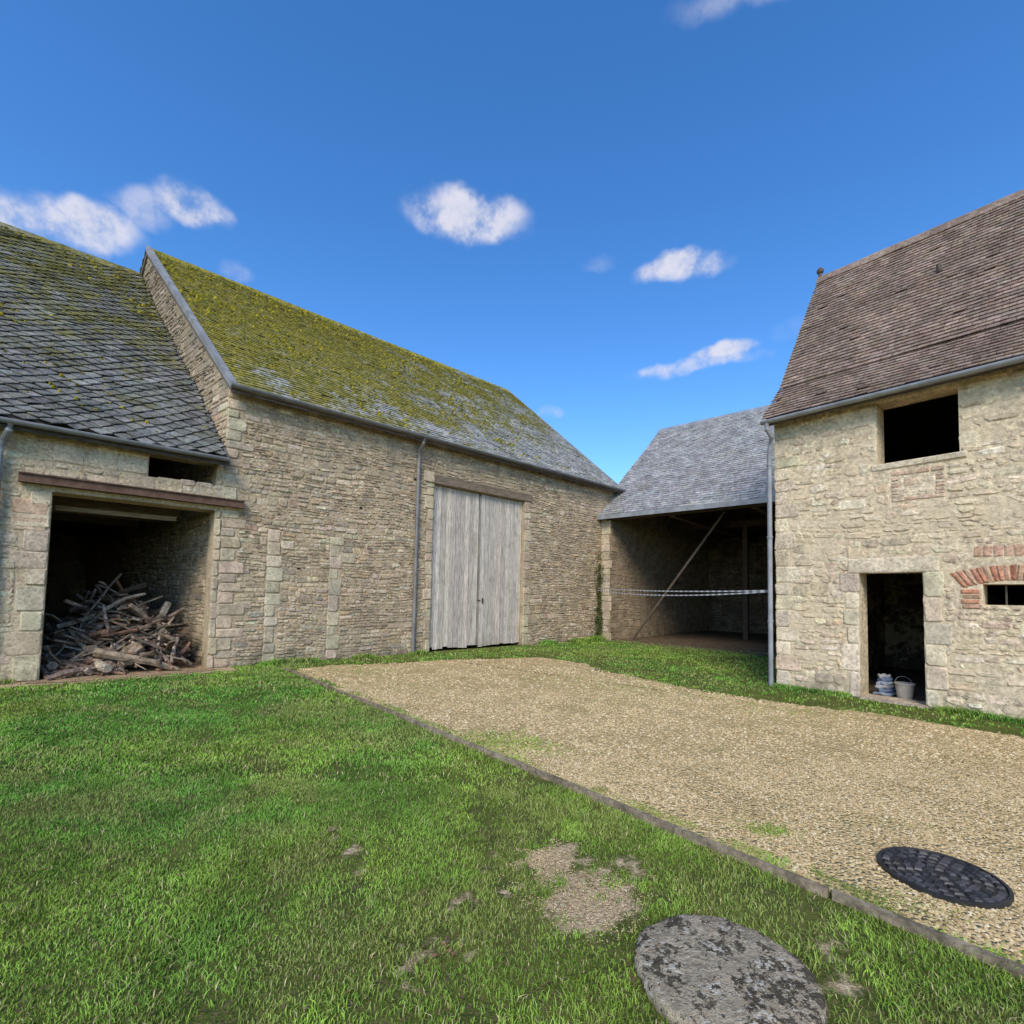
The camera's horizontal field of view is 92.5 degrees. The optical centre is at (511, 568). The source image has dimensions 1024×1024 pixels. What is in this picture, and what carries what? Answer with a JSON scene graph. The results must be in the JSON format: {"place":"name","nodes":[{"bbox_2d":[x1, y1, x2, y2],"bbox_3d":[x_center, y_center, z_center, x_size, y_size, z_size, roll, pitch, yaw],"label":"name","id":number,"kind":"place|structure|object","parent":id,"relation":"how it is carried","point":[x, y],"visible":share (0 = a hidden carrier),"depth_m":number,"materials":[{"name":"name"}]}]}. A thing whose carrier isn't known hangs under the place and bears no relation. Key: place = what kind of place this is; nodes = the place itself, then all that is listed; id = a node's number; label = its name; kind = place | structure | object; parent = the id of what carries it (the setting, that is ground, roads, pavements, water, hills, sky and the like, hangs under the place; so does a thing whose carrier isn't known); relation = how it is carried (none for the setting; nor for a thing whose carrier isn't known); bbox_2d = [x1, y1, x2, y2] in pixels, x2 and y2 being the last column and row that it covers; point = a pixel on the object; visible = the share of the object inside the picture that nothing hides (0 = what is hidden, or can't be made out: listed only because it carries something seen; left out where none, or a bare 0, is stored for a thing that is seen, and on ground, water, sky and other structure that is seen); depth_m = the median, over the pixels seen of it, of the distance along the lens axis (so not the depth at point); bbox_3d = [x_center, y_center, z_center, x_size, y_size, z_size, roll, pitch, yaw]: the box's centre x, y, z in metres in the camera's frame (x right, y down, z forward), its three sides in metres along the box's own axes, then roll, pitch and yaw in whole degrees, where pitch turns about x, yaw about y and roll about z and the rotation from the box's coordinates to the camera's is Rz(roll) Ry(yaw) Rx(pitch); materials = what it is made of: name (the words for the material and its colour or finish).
{"place":"outdoors","nodes":[
{"label":"outdoors","id":0,"kind":"place"},
{"bbox_2d":[0,627,1023,1023],"bbox_3d":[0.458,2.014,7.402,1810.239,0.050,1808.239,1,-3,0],"label":"ground","id":1,"kind":"structure","parent":0,"point":[628,859],"depth_m":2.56,"materials":[{"name":"green plant"}]},
{"bbox_2d":[40,573,192,680],"bbox_3d":[-8.423,1.045,10.234,2.621,1.954,3.820,4,-4,-42],"label":"wood pile","id":2,"kind":"object","parent":1,"relation":"on","point":[132,631],"visible":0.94,"depth_m":9.53,"materials":[{"name":"brown wood"}]},
{"bbox_2d":[0,222,244,683],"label":"stone outbuilding","id":3,"kind":"structure","parent":1,"relation":"on","point":[101,401],"depth_m":9.78,"materials":[{"name":"stone"}]},
{"bbox_2d":[84,245,625,667],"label":"stone barn","id":4,"kind":"structure","parent":1,"relation":"on","point":[398,500],"depth_m":13.04,"materials":[{"name":"stone"}]},
{"bbox_2d":[591,553,603,636],"bbox_3d":[3.248,1.002,18.283,0.733,3.358,0.164,4,-4,-42],"label":"ivy","id":5,"kind":"object","parent":4,"relation":"attached to","point":[599,631],"visible":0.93,"depth_m":18.27,"materials":[{"name":"green plant"}]},
{"bbox_2d":[598,588,767,595],"bbox_3d":[4.073,0.613,13.832,0.001,0.284,9.192,2,-3,-11],"label":"barrier tape","id":6,"kind":"object","parent":4,"relation":"attached to","point":[752,591],"visible":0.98,"depth_m":11.75,"materials":[{"name":"white plastic"}]},
{"bbox_2d":[44,752,699,1015],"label":"dead leaves","id":7,"kind":"object","parent":1,"relation":"on","point":[434,954],"visible":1,"depth_m":2.18,"materials":[{"name":"brown plant"}]},
{"bbox_2d":[284,667,1023,979],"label":"timber edging","id":8,"kind":"object","parent":1,"relation":"on","point":[894,919],"visible":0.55,"depth_m":2.94,"materials":[{"name":"brown wood"}]},
{"bbox_2d":[297,657,1023,964],"bbox_3d":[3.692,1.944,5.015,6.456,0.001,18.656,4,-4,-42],"label":"gravel yard","id":9,"kind":"structure","parent":1,"relation":"on","point":[641,737],"depth_m":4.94,"materials":[{"name":"beige gravel"}]},
{"bbox_2d":[877,846,1013,908],"bbox_3d":[2.513,1.788,2.870,0.600,0.029,0.600,1,-3,0],"label":"manhole cover","id":10,"kind":"object","parent":9,"relation":"on","point":[945,877],"visible":1,"depth_m":2.82,"materials":[{"name":"metal"}]},
{"bbox_2d":[597,405,776,656],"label":"open cart shed","id":11,"kind":"structure","parent":1,"relation":"on","point":[686,510],"depth_m":19.84,"materials":[{"name":"stone"}]},
{"bbox_2d":[634,914,828,1023],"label":"round stone slab","id":12,"kind":"structure","parent":1,"relation":"on","point":[697,969],"depth_m":2.02,"materials":[{"name":"stone"}]},
{"bbox_2d":[859,667,925,707],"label":"floor and threshold","id":13,"kind":"structure","parent":1,"relation":"on","point":[917,677],"depth_m":9.60,"materials":[{"name":"beige stone"}]},
{"bbox_2d":[873,673,895,696],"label":"folded sacks","id":14,"kind":"object","parent":13,"relation":"on","point":[884,686],"visible":0.99,"depth_m":8.44,"materials":[{"name":"blue fabric"}]},
{"bbox_2d":[894,676,915,699],"bbox_3d":[6.564,1.982,8.192,0.290,0.364,0.290,1,-3,0],"label":"bucket","id":15,"kind":"object","parent":13,"relation":"on","point":[904,690],"visible":0.99,"depth_m":8.11,"materials":[{"name":"grey metal"}]},
{"bbox_2d":[775,366,1023,718],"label":"walls","id":16,"kind":"structure","parent":1,"relation":"on","point":[892,621],"depth_m":8.21,"materials":[{"name":"beige stone"}]},
{"bbox_2d":[774,378,967,707],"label":"quoins","id":17,"kind":"object","parent":16,"relation":"attached to","point":[937,678],"visible":0.95,"depth_m":8.35,"materials":[{"name":"stone"}]},
{"bbox_2d":[760,355,1023,685],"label":"gutter and downpipe","id":18,"kind":"object","parent":16,"relation":"attached to","point":[974,370],"visible":0.94,"depth_m":9.11,"materials":[{"name":"metal"}]},
{"bbox_2d":[761,196,1023,419],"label":"roof tiles","id":19,"kind":"object","parent":16,"relation":"on","point":[897,339],"visible":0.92,"depth_m":8.98,"materials":[{"name":"tile"}]},
{"bbox_2d":[816,189,1023,282],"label":"ridge tiles and finial","id":20,"kind":"object","parent":19,"relation":"on","point":[942,227],"visible":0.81,"depth_m":10.12,"materials":[{"name":"ceramic"}]},
{"bbox_2d":[792,365,1023,718],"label":"wall stones","id":21,"kind":"object","parent":16,"relation":"attached to","point":[965,437],"depth_m":7.87,"materials":[{"name":"beige stone"}]},
{"bbox_2d":[899,472,935,495],"bbox_3d":[6.455,-1.348,7.806,0.027,0.325,0.454,4,-4,-40],"label":"niche infill","id":22,"kind":"object","parent":16,"relation":"attached to","point":[923,483],"visible":1,"depth_m":7.80,"materials":[{"name":"beige stone"}]},
{"bbox_2d":[891,465,1023,608],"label":"brickwork","id":23,"kind":"object","parent":16,"relation":"attached to","point":[989,577],"visible":1,"depth_m":7.22,"materials":[{"name":"brick"}]},
{"bbox_2d":[986,584,1019,605],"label":"window bars","id":24,"kind":"object","parent":16,"relation":"attached to","point":[1006,594],"depth_m":7.06,"materials":[{"name":"metal"}]},
{"bbox_2d":[0,0,1023,483],"label":"sky","id":25,"kind":"structure","parent":0,"point":[620,219],"materials":[{"name":"blue"}]},
{"bbox_2d":[764,203,1023,462],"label":"roof deck","id":26,"kind":"structure","parent":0,"point":[923,429],"depth_m":11.68,"materials":[{"name":"brown wood"}]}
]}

